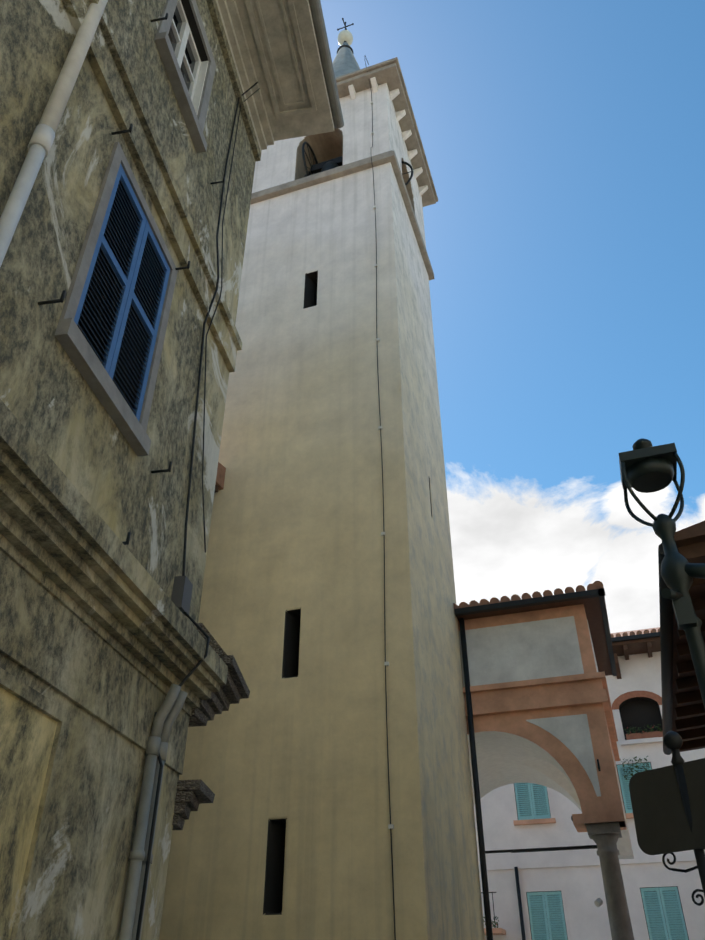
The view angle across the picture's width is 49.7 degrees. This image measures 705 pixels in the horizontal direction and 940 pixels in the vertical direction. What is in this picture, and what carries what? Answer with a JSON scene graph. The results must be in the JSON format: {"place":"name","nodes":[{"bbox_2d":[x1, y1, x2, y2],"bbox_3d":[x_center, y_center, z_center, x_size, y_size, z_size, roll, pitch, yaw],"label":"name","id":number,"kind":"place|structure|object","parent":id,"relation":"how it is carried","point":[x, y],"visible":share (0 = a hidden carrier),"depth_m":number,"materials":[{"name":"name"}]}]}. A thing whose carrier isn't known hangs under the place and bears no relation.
{"place":"outdoors","nodes":[
{"label":"outdoors","id":0,"kind":"place"},
{"bbox_2d":[309,0,343,128],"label":"roof gutter","id":1,"kind":"object","parent":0,"point":[324,51],"visible":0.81,"depth_m":11.55,"materials":[{"name":"grey metal"}]},
{"bbox_2d":[481,867,525,939],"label":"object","id":2,"kind":"object","parent":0,"point":[498,931],"visible":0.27,"depth_m":21.64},
{"bbox_2d":[320,0,704,632],"label":"sky","id":3,"kind":"structure","parent":0,"point":[563,141],"materials":[{"name":"blue"}]},
{"bbox_2d":[458,604,633,858],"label":"portico wall","id":4,"kind":"structure","parent":0,"point":[513,747],"depth_m":14.03,"materials":[{"name":"orange paint"}]},
{"bbox_2d":[453,581,616,939],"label":"portico roof","id":5,"kind":"structure","parent":4,"relation":"on","point":[591,598],"depth_m":14.64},
{"bbox_2d":[459,616,619,796],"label":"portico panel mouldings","id":6,"kind":"object","parent":4,"relation":"attached to","point":[528,666],"visible":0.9,"depth_m":14.17,"materials":[{"name":"paint"}]},
{"bbox_2d":[485,759,602,906],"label":"portico tie rods","id":7,"kind":"object","parent":4,"relation":"attached to","point":[598,902],"visible":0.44,"depth_m":12.88,"materials":[{"name":"black metal"}]},
{"bbox_2d":[474,651,704,939],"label":"building wall","id":8,"kind":"structure","parent":0,"point":[583,886],"depth_m":22.39,"materials":[{"name":"white paint"}]},
{"bbox_2d":[514,783,550,819],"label":"shutters","id":9,"kind":"object","parent":8,"relation":"attached to","point":[532,800],"visible":0.62,"depth_m":23.36,"materials":[{"name":"teal"}]},
{"bbox_2d":[527,891,567,939],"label":"shutters","id":10,"kind":"object","parent":8,"relation":"attached to","point":[547,916],"visible":1,"depth_m":21.62,"materials":[{"name":"teal"}]},
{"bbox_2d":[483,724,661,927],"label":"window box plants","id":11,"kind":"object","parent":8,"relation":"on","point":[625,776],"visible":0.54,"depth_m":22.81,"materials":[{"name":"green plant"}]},
{"bbox_2d":[479,691,695,939],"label":"building trim","id":12,"kind":"structure","parent":8,"relation":"attached to","point":[644,738],"depth_m":22.25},
{"bbox_2d":[617,762,651,812],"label":"shutters","id":13,"kind":"object","parent":8,"relation":"attached to","point":[624,784],"visible":0.19,"depth_m":22.85,"materials":[{"name":"teal"}]},
{"bbox_2d":[610,627,660,678],"bbox_3d":[9.857,7.565,28.418,26.000,3.150,10.160,-11,-36,15],"label":"roof eave","id":14,"kind":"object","parent":8,"relation":"on","point":[626,644],"depth_m":24.13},
{"bbox_2d":[640,887,688,939],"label":"shutters","id":15,"kind":"object","parent":8,"relation":"attached to","point":[664,913],"visible":1,"depth_m":20.77,"materials":[{"name":"teal"}]},
{"bbox_2d":[572,814,626,831],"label":"molding","id":16,"kind":"structure","parent":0,"point":[578,823],"depth_m":12.68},
{"bbox_2d":[586,822,633,939],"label":"portico column","id":17,"kind":"structure","parent":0,"point":[604,836],"depth_m":12.23,"materials":[{"name":"grey stone"}]},
{"bbox_3d":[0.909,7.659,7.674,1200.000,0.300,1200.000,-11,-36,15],"label":"ground","id":18,"kind":"structure","parent":0,"visible":0},
{"bbox_2d":[0,0,255,939],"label":"church wall","id":19,"kind":"structure","parent":18,"relation":"on","point":[98,442],"depth_m":6.04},
{"bbox_2d":[0,0,187,939],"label":"church downpipes","id":20,"kind":"object","parent":19,"relation":"attached to","point":[39,148],"visible":1,"depth_m":5.72,"materials":[{"name":"grey metal"}]},
{"bbox_2d":[74,163,169,420],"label":"window shutters","id":21,"kind":"object","parent":19,"relation":"attached to","point":[118,313],"visible":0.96,"depth_m":6.74,"materials":[{"name":"blue wood"}]},
{"bbox_2d":[38,13,259,939],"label":"electrical cable","id":22,"kind":"object","parent":19,"relation":"attached to","point":[182,592],"visible":0.88,"depth_m":7.29,"materials":[{"name":"black rubber"}]},
{"bbox_2d":[0,0,333,939],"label":"cornice","id":23,"kind":"structure","parent":19,"relation":"attached to","point":[94,620],"depth_m":5.55,"materials":[{"name":"beige stone"}]},
{"bbox_2d":[168,0,208,114],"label":"window","id":24,"kind":"structure","parent":19,"relation":"in","point":[193,67],"depth_m":9.57,"materials":[{"name":"white wood"}]},
{"bbox_2d":[172,623,249,829],"bbox_3d":[-1.468,2.610,7.550,0.971,1.870,1.183,-11,-36,15],"label":"cornice","id":25,"kind":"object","parent":19,"relation":"attached to","point":[191,795],"visible":0.35,"depth_m":7.37,"materials":[{"name":"grey stone"}]},
{"bbox_2d":[214,462,225,492],"bbox_3d":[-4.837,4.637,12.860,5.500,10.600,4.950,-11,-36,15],"label":"brick","id":26,"kind":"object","parent":18,"relation":"on","point":[220,476],"visible":0.06,"depth_m":14.14,"materials":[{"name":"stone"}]},
{"bbox_2d":[159,18,484,939],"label":"campanile","id":27,"kind":"structure","parent":18,"relation":"on","point":[327,760],"depth_m":12.64,"materials":[{"name":"paint"}]},
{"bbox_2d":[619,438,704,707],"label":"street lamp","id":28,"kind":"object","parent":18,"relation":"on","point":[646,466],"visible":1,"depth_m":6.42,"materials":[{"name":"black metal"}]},
{"bbox_2d":[629,731,704,905],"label":"sign","id":29,"kind":"object","parent":18,"relation":"on","point":[668,805],"visible":1,"depth_m":3.85,"materials":[{"name":"black metal"}]},
{"bbox_2d":[658,521,704,754],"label":"building eave","id":30,"kind":"object","parent":18,"relation":"on","point":[683,712],"visible":0.58,"depth_m":9.35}
]}

